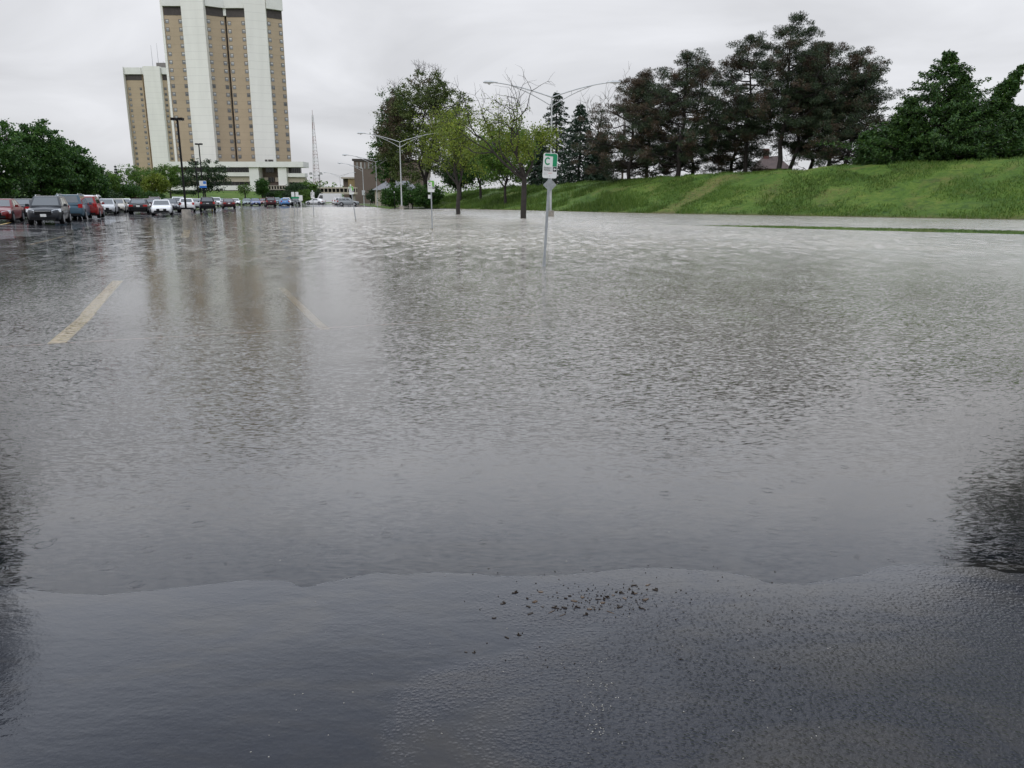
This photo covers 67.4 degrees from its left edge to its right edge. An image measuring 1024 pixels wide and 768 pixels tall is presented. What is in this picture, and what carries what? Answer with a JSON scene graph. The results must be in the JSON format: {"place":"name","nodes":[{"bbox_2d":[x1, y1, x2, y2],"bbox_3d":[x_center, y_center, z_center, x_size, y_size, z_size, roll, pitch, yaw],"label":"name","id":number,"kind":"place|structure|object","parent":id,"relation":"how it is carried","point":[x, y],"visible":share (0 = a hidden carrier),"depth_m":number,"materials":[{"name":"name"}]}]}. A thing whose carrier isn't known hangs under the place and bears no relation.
{"place":"outdoors","nodes":[
{"label":"outdoors","id":0,"kind":"place"},
{"bbox_2d":[122,43,174,190],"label":"tower block","id":1,"kind":"structure","parent":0,"point":[149,113],"depth_m":456.05,"materials":[{"name":"white concrete"}]},
{"bbox_2d":[24,191,306,203],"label":"lawn","id":2,"kind":"structure","parent":0,"point":[232,194],"depth_m":251.25,"materials":[{"name":"green plant"}]},
{"bbox_2d":[102,167,121,193],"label":"lawn tree","id":3,"kind":"object","parent":2,"relation":"on","point":[114,179],"visible":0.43,"depth_m":217.10,"materials":[{"name":"green plant"}]},
{"bbox_2d":[116,183,143,198],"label":"lawn tree","id":4,"kind":"object","parent":2,"relation":"on","point":[133,191],"visible":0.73,"depth_m":222.75,"materials":[{"name":"green plant"}]},
{"bbox_2d":[116,164,161,186],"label":"lawn tree","id":5,"kind":"object","parent":2,"relation":"on","point":[133,176],"visible":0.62,"depth_m":239.23,"materials":[{"name":"green plant"}]},
{"bbox_2d":[136,190,168,199],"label":"shrub","id":6,"kind":"object","parent":2,"relation":"on","point":[151,194],"visible":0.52,"depth_m":207.92,"materials":[{"name":"green plant"}]},
{"bbox_2d":[138,171,175,196],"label":"lawn tree","id":7,"kind":"object","parent":2,"relation":"on","point":[158,182],"visible":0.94,"depth_m":216.45,"materials":[{"name":"green plant"}]},
{"bbox_2d":[149,163,183,197],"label":"lawn tree","id":8,"kind":"object","parent":2,"relation":"on","point":[171,175],"visible":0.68,"depth_m":235.31,"materials":[{"name":"green plant"}]},
{"bbox_2d":[168,189,191,194],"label":"shrub","id":9,"kind":"object","parent":2,"relation":"on","point":[179,192],"visible":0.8,"depth_m":250.31,"materials":[{"name":"green plant"}]},
{"bbox_2d":[175,158,231,196],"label":"lawn tree","id":10,"kind":"object","parent":2,"relation":"on","point":[216,178],"visible":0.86,"depth_m":197.30,"materials":[{"name":"green plant"}]},
{"bbox_2d":[164,160,308,191],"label":"podium building","id":11,"kind":"structure","parent":2,"relation":"on","point":[278,175],"depth_m":294.33,"materials":[{"name":"white concrete"}]},
{"bbox_2d":[236,179,252,197],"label":"lawn tree","id":12,"kind":"object","parent":2,"relation":"on","point":[241,188],"visible":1,"depth_m":242.00,"materials":[{"name":"green plant"}]},
{"bbox_2d":[253,178,269,197],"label":"lawn tree","id":13,"kind":"object","parent":2,"relation":"on","point":[262,186],"visible":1,"depth_m":246.03,"materials":[{"name":"green plant"}]},
{"bbox_2d":[283,182,310,192],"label":"lawn tree","id":14,"kind":"object","parent":2,"relation":"on","point":[295,187],"visible":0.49,"depth_m":255.03,"materials":[{"name":"green plant"}]},
{"bbox_2d":[159,0,290,161],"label":"tower block","id":15,"kind":"structure","parent":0,"point":[226,73],"depth_m":313.88,"materials":[{"name":"white concrete"}]},
{"bbox_2d":[359,204,398,208],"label":"grass island","id":16,"kind":"structure","parent":0,"point":[387,207],"depth_m":146.33,"materials":[{"name":"green plant"}]},
{"bbox_2d":[342,154,383,206],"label":"double lamp post","id":17,"kind":"object","parent":16,"relation":"on","point":[376,172],"visible":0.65,"depth_m":144.28,"materials":[{"name":"metal"}]},
{"bbox_2d":[364,188,374,203],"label":"shrub","id":18,"kind":"object","parent":16,"relation":"on","point":[371,195],"visible":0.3,"depth_m":182.99,"materials":[{"name":"green plant"}]},
{"bbox_2d":[377,182,402,206],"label":"shrub","id":19,"kind":"object","parent":16,"relation":"on","point":[387,195],"visible":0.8,"depth_m":134.93,"materials":[{"name":"green plant"}]},
{"bbox_2d":[366,78,417,205],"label":"linden tree","id":20,"kind":"object","parent":16,"relation":"on","point":[384,165],"visible":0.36,"depth_m":144.58,"materials":[{"name":"green plant"}]},
{"bbox_2d":[373,174,414,205],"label":"shelter","id":21,"kind":"object","parent":16,"relation":"on","point":[381,186],"visible":0.18,"depth_m":160.67,"materials":[{"name":"grey metal"}]},
{"bbox_2d":[392,206,455,208],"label":"driveway","id":22,"kind":"structure","parent":0,"point":[407,207],"depth_m":122.43,"materials":[{"name":"concrete"}]},
{"bbox_2d":[357,132,435,208],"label":"double lamp post","id":23,"kind":"object","parent":22,"relation":"on","point":[401,206],"visible":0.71,"depth_m":114.00,"materials":[{"name":"metal"}]},
{"bbox_2d":[370,60,477,189],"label":"plane tree","id":24,"kind":"object","parent":22,"relation":"on","point":[419,97],"visible":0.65,"depth_m":137.15,"materials":[{"name":"green plant"}]},
{"bbox_2d":[0,203,1023,767],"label":"parking lot","id":25,"kind":"structure","parent":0,"point":[160,607],"depth_m":3.78,"materials":[{"name":"grey asphalt"}]},
{"bbox_2d":[0,199,24,221],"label":"parked car","id":26,"kind":"object","parent":25,"relation":"on","point":[11,210],"visible":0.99,"depth_m":48.19,"materials":[{"name":"paint"}]},
{"bbox_2d":[0,192,32,198],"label":"shrub","id":27,"kind":"object","parent":25,"relation":"on","point":[15,197],"visible":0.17,"depth_m":92.46,"materials":[{"name":"green plant"}]},
{"bbox_2d":[0,118,45,198],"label":"maple tree","id":28,"kind":"object","parent":25,"relation":"on","point":[11,160],"visible":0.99,"depth_m":78.73,"materials":[{"name":"green plant"}]},
{"bbox_2d":[15,199,31,215],"bbox_3d":[-35.923,-12.912,56.561,2.200,1.447,4.835,-5,15,-21],"label":"parked car","id":29,"kind":"object","parent":25,"relation":"on","point":[22,202],"visible":0.02,"depth_m":55.28,"materials":[{"name":"paint"}]},
{"bbox_2d":[2,118,83,198],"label":"maple tree","id":30,"kind":"object","parent":25,"relation":"on","point":[57,169],"visible":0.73,"depth_m":87.52,"materials":[{"name":"green plant"}]},
{"bbox_2d":[25,195,70,223],"bbox_3d":[-28.219,-10.648,46.797,2.200,1.724,4.535,-5,15,-21],"label":"parked car","id":31,"kind":"object","parent":25,"relation":"on","point":[41,208],"visible":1,"depth_m":45.69,"materials":[{"name":"paint"}]},
{"bbox_2d":[43,136,102,195],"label":"maple tree","id":32,"kind":"object","parent":25,"relation":"on","point":[91,178],"visible":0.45,"depth_m":95.86,"materials":[{"name":"green plant"}]},
{"bbox_2d":[55,193,91,219],"bbox_3d":[-32.063,-12.962,56.035,2.330,1.824,5.035,-5,15,-21],"label":"parked car","id":33,"kind":"object","parent":25,"relation":"on","point":[78,203],"visible":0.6,"depth_m":54.13,"materials":[{"name":"paint"}]},
{"bbox_2d":[47,281,120,343],"bbox_3d":[-7.042,-1.354,13.001,0.200,0.055,8.121,-5,15,-21],"label":"stall line","id":34,"kind":"object","parent":25,"relation":"on","point":[73,331],"visible":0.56,"depth_m":11.16,"materials":[{"name":"white paint"}]},
{"bbox_2d":[73,195,104,217],"bbox_3d":[-32.818,-13.727,59.450,2.200,1.724,4.535,-5,15,-21],"label":"parked car","id":35,"kind":"object","parent":25,"relation":"on","point":[96,207],"visible":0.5,"depth_m":57.90,"materials":[{"name":"paint"}]},
{"bbox_2d":[88,160,115,198],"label":"maple tree","id":36,"kind":"object","parent":25,"relation":"on","point":[105,193],"visible":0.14,"depth_m":108.23,"materials":[{"name":"green plant"}]},
{"bbox_2d":[100,199,118,213],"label":"parked car","id":37,"kind":"object","parent":25,"relation":"on","point":[110,205],"visible":0.49,"depth_m":72.10,"materials":[{"name":"paint"}]},
{"bbox_2d":[107,199,127,212],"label":"parked car","id":38,"kind":"object","parent":25,"relation":"on","point":[122,205],"visible":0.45,"depth_m":80.06,"materials":[{"name":"paint"}]},
{"bbox_2d":[109,188,128,198],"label":"shrub","id":39,"kind":"object","parent":25,"relation":"on","point":[115,195],"visible":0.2,"depth_m":145.20,"materials":[{"name":"green plant"}]},
{"bbox_2d":[128,199,150,213],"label":"parked car","id":40,"kind":"object","parent":25,"relation":"on","point":[138,205],"visible":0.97,"depth_m":75.21,"materials":[{"name":"paint"}]},
{"bbox_2d":[149,200,173,214],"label":"parked car","id":41,"kind":"object","parent":25,"relation":"on","point":[161,206],"visible":1,"depth_m":72.56,"materials":[{"name":"paint"}]},
{"bbox_2d":[163,198,179,211],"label":"parked car","id":42,"kind":"object","parent":25,"relation":"on","point":[175,206],"visible":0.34,"depth_m":86.83,"materials":[{"name":"paint"}]},
{"bbox_2d":[170,117,190,217],"bbox_3d":[-26.974,-17.404,62.836,0.920,8.314,0.720,0,14,0],"label":"black lamp post","id":43,"kind":"object","parent":25,"relation":"on","point":[186,212],"visible":0.9,"depth_m":62.82,"materials":[{"name":"metal"}]},
{"bbox_2d":[179,198,195,211],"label":"parked car","id":44,"kind":"object","parent":25,"relation":"on","point":[190,204],"visible":0.73,"depth_m":87.93,"materials":[{"name":"paint"}]},
{"bbox_2d":[195,143,203,196],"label":"black lamp post","id":45,"kind":"object","parent":25,"relation":"on","point":[198,144],"visible":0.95,"depth_m":107.61,"materials":[{"name":"metal"}]},
{"bbox_2d":[198,196,215,210],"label":"parked car","id":46,"kind":"object","parent":25,"relation":"on","point":[207,203],"visible":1,"depth_m":93.55,"materials":[{"name":"paint"}]},
{"bbox_2d":[220,198,235,208],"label":"parked car","id":47,"kind":"object","parent":25,"relation":"on","point":[228,202],"visible":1,"depth_m":113.08,"materials":[{"name":"paint"}]},
{"bbox_2d":[250,198,260,205],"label":"parked car","id":48,"kind":"object","parent":25,"relation":"on","point":[254,201],"visible":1,"depth_m":154.14,"materials":[{"name":"paint"}]},
{"bbox_2d":[263,197,275,206],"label":"parked car","id":49,"kind":"object","parent":25,"relation":"on","point":[270,201],"visible":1,"depth_m":137.31,"materials":[{"name":"paint"}]},
{"bbox_2d":[278,198,289,205],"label":"parked car","id":50,"kind":"object","parent":25,"relation":"on","point":[283,201],"visible":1,"depth_m":154.07,"materials":[{"name":"paint"}]},
{"bbox_2d":[280,189,295,200],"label":"shrub","id":51,"kind":"object","parent":25,"relation":"on","point":[287,194],"visible":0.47,"depth_m":231.80,"materials":[{"name":"green plant"}]},
{"bbox_2d":[291,192,298,214],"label":"twin sign","id":52,"kind":"object","parent":25,"relation":"on","point":[295,196],"visible":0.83,"depth_m":75.50,"materials":[{"name":"metal"}]},
{"bbox_2d":[279,288,329,329],"bbox_3d":[-3.609,-1.348,13.032,0.130,0.024,5.610,-5,15,-21],"label":"stall line","id":53,"kind":"object","parent":25,"relation":"on","point":[318,323],"visible":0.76,"depth_m":12.08,"materials":[{"name":"white paint"}]},
{"bbox_2d":[298,189,315,202],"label":"shrub","id":54,"kind":"object","parent":25,"relation":"on","point":[305,194],"visible":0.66,"depth_m":232.08,"materials":[{"name":"green plant"}]},
{"bbox_2d":[306,198,325,203],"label":"parked car","id":55,"kind":"object","parent":25,"relation":"on","point":[317,201],"visible":0.98,"depth_m":189.88,"materials":[{"name":"paint"}]},
{"bbox_2d":[318,193,341,201],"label":"box van","id":56,"kind":"object","parent":25,"relation":"on","point":[327,197],"visible":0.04,"depth_m":204.93,"materials":[{"name":"white paint"}]},
{"bbox_2d":[337,197,358,205],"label":"parked car","id":57,"kind":"object","parent":25,"relation":"on","point":[342,201],"visible":0.89,"depth_m":159.70,"materials":[{"name":"paint"}]},
{"bbox_2d":[348,184,355,220],"bbox_3d":[-11.592,-13.071,56.178,0.340,3.030,0.076,-6,14,1],"label":"parking sign","id":58,"kind":"object","parent":25,"relation":"on","point":[351,191],"visible":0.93,"depth_m":55.94,"materials":[{"name":"metal"}]},
{"bbox_2d":[390,182,429,207],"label":"shrub","id":59,"kind":"object","parent":25,"relation":"on","point":[413,198],"visible":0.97,"depth_m":132.05,"materials":[{"name":"green plant"}]},
{"bbox_2d":[427,177,433,229],"bbox_3d":[-4.105,-8.996,39.243,0.340,3.053,0.076,0,14,0],"label":"parking sign","id":60,"kind":"object","parent":25,"relation":"on","point":[431,185],"visible":0.97,"depth_m":39.01,"materials":[{"name":"metal"}]},
{"bbox_2d":[419,183,446,205],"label":"shrub","id":61,"kind":"object","parent":25,"relation":"on","point":[437,197],"visible":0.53,"depth_m":137.02,"materials":[{"name":"green plant"}]},
{"bbox_2d":[397,94,491,213],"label":"honey locust","id":62,"kind":"object","parent":25,"relation":"on","point":[454,163],"visible":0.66,"depth_m":77.70,"materials":[{"name":"green plant"}]},
{"bbox_2d":[412,66,562,217],"bbox_3d":[-1.790,-19.898,63.347,11.578,12.954,9.825,-5,15,-21],"label":"honey locust","id":63,"kind":"object","parent":25,"relation":"on","point":[518,150],"visible":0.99,"depth_m":62.45,"materials":[{"name":"green plant"}]},
{"bbox_2d":[542,153,557,265],"bbox_3d":[0.833,-3.944,18.377,0.340,3.036,0.076,2,13,-4],"label":"parking sign","id":64,"kind":"object","parent":25,"relation":"on","point":[550,162],"visible":1,"depth_m":18.10,"materials":[{"name":"metal"}]},
{"bbox_2d":[483,80,620,215],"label":"double lamp post","id":65,"kind":"object","parent":25,"relation":"on","point":[551,211],"visible":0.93,"depth_m":68.02,"materials":[{"name":"metal"}]},
{"bbox_2d":[543,180,555,190],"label":"diamond sign","id":66,"kind":"object","parent":65,"relation":"attached to","point":[552,184],"visible":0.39,"depth_m":69.71,"materials":[{"name":"metal"}]},
{"bbox_2d":[464,565,798,673],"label":"leaf litter","id":67,"kind":"object","parent":25,"relation":"on","point":[629,603],"visible":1,"depth_m":3.13,"materials":[{"name":"brown plant"}]},
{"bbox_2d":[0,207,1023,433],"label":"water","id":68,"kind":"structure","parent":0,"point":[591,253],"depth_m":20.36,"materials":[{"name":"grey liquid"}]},
{"bbox_2d":[0,0,1023,196],"label":"sky","id":69,"kind":"structure","parent":0,"point":[62,62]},
{"bbox_2d":[413,156,1023,219],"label":"embankment","id":70,"kind":"structure","parent":0,"point":[904,194],"depth_m":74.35,"materials":[{"name":"green plant"}]},
{"bbox_2d":[438,154,478,199],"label":"shade tree","id":71,"kind":"object","parent":70,"relation":"on","point":[446,178],"visible":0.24,"depth_m":134.52,"materials":[{"name":"green plant"}]},
{"bbox_2d":[451,134,501,198],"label":"shade tree","id":72,"kind":"object","parent":70,"relation":"on","point":[471,178],"visible":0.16,"depth_m":126.72,"materials":[{"name":"green plant"}]},
{"bbox_2d":[470,126,543,203],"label":"shade tree","id":73,"kind":"object","parent":70,"relation":"on","point":[500,168],"visible":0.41,"depth_m":112.39,"materials":[{"name":"green plant"}]},
{"bbox_2d":[525,136,559,185],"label":"spruce tree","id":74,"kind":"object","parent":70,"relation":"on","point":[532,175],"visible":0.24,"depth_m":143.32,"materials":[{"name":"green plant"}]},
{"bbox_2d":[519,92,581,185],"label":"spruce tree","id":75,"kind":"object","parent":70,"relation":"on","point":[558,107],"visible":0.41,"depth_m":138.47,"materials":[{"name":"green plant"}]},
{"bbox_2d":[540,102,605,185],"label":"spruce tree","id":76,"kind":"object","parent":70,"relation":"on","point":[575,176],"visible":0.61,"depth_m":125.42,"materials":[{"name":"green plant"}]},
{"bbox_2d":[577,132,613,181],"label":"spruce tree","id":77,"kind":"object","parent":70,"relation":"on","point":[596,163],"visible":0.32,"depth_m":124.17,"materials":[{"name":"green plant"}]},
{"bbox_2d":[577,79,614,151],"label":"bare tree","id":78,"kind":"object","parent":70,"relation":"on","point":[601,109],"visible":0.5,"depth_m":147.20,"materials":[{"name":"brown plant"}]},
{"bbox_2d":[602,61,629,178],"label":"bare tree","id":79,"kind":"object","parent":70,"relation":"on","point":[619,123],"visible":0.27,"depth_m":142.98,"materials":[{"name":"brown plant"}]},
{"bbox_2d":[569,76,681,181],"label":"pine tree","id":80,"kind":"object","parent":70,"relation":"on","point":[636,107],"visible":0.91,"depth_m":105.28,"materials":[{"name":"green plant"}]},
{"bbox_2d":[591,67,693,177],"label":"pine tree","id":81,"kind":"object","parent":70,"relation":"on","point":[648,74],"visible":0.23,"depth_m":109.20,"materials":[{"name":"green plant"}]},
{"bbox_2d":[445,166,846,212],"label":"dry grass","id":82,"kind":"structure","parent":70,"relation":"on","point":[703,188],"depth_m":86.77,"materials":[{"name":"green plant"}]},
{"bbox_2d":[617,47,758,177],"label":"pine tree","id":83,"kind":"object","parent":70,"relation":"on","point":[691,134],"visible":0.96,"depth_m":100.62,"materials":[{"name":"green plant"}]},
{"bbox_2d":[650,52,740,175],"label":"pine tree","id":84,"kind":"object","parent":70,"relation":"on","point":[697,97],"visible":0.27,"depth_m":107.10,"materials":[{"name":"green plant"}]},
{"bbox_2d":[687,93,772,172],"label":"pine tree","id":85,"kind":"object","parent":70,"relation":"on","point":[739,165],"visible":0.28,"depth_m":110.61,"materials":[{"name":"green plant"}]},
{"bbox_2d":[703,30,805,172],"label":"pine tree","id":86,"kind":"object","parent":70,"relation":"on","point":[738,62],"visible":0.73,"depth_m":100.45,"materials":[{"name":"green plant"}]},
{"bbox_2d":[750,149,788,171],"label":"house","id":87,"kind":"structure","parent":70,"relation":"on","point":[769,162],"depth_m":145.43,"materials":[{"name":"grey brick"}]},
{"bbox_2d":[747,10,843,169],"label":"pine tree","id":88,"kind":"object","parent":70,"relation":"on","point":[793,43],"visible":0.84,"depth_m":94.27,"materials":[{"name":"green plant"}]},
{"bbox_2d":[752,41,879,169],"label":"pine tree","id":89,"kind":"object","parent":70,"relation":"on","point":[828,80],"visible":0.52,"depth_m":95.16,"materials":[{"name":"green plant"}]},
{"bbox_2d":[770,45,873,168],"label":"pine tree","id":90,"kind":"object","parent":70,"relation":"on","point":[825,132],"visible":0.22,"depth_m":97.08,"materials":[{"name":"green plant"}]},
{"bbox_2d":[786,46,885,166],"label":"pine tree","id":91,"kind":"object","parent":70,"relation":"on","point":[854,57],"visible":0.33,"depth_m":95.96,"materials":[{"name":"green plant"}]},
{"bbox_2d":[789,58,905,169],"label":"pine tree","id":92,"kind":"object","parent":70,"relation":"on","point":[867,93],"visible":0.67,"depth_m":92.49,"materials":[{"name":"green plant"}]},
{"bbox_2d":[843,118,926,164],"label":"fir tree","id":93,"kind":"object","parent":70,"relation":"on","point":[860,153],"visible":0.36,"depth_m":81.70,"materials":[{"name":"green plant"}]},
{"bbox_2d":[815,49,1023,164],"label":"fir tree","id":94,"kind":"object","parent":70,"relation":"on","point":[938,129],"visible":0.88,"depth_m":78.27,"materials":[{"name":"green plant"}]},
{"bbox_2d":[947,104,1023,160],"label":"fir tree","id":95,"kind":"object","parent":70,"relation":"on","point":[1016,113],"visible":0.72,"depth_m":76.31,"materials":[{"name":"green plant"}]},
{"bbox_2d":[560,221,1023,233],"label":"verge grass","id":96,"kind":"structure","parent":0,"point":[849,228],"depth_m":39.50,"materials":[{"name":"green plant"}]},
{"label":"ground","id":97,"kind":"structure","parent":0,"visible":0},
{"bbox_2d":[297,178,318,195],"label":"lawn tree","id":98,"kind":"object","parent":97,"relation":"on","point":[314,187],"visible":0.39,"depth_m":260.66,"materials":[{"name":"green plant"}]},
{"bbox_2d":[309,113,322,184],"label":"radio mast","id":99,"kind":"object","parent":97,"relation":"on","point":[314,167],"visible":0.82,"depth_m":393.43,"materials":[{"name":"grey metal"}]},
{"bbox_2d":[125,177,528,196],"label":"woods","id":100,"kind":"object","parent":97,"relation":"on","point":[445,192],"visible":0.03,"depth_m":521.17,"materials":[{"name":"green plant"}]},
{"bbox_2d":[318,187,357,200],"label":"footbridge","id":101,"kind":"object","parent":97,"relation":"on","point":[343,190],"visible":0.56,"depth_m":276.54,"materials":[{"name":"concrete"}]},
{"bbox_2d":[341,177,354,198],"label":"tan building","id":102,"kind":"structure","parent":97,"relation":"on","point":[347,181],"depth_m":318.09,"materials":[{"name":"brown brick"}]},
{"bbox_2d":[352,159,430,202],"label":"brick building","id":103,"kind":"structure","parent":97,"relation":"on","point":[366,178],"depth_m":291.63,"materials":[{"name":"brown brick"}]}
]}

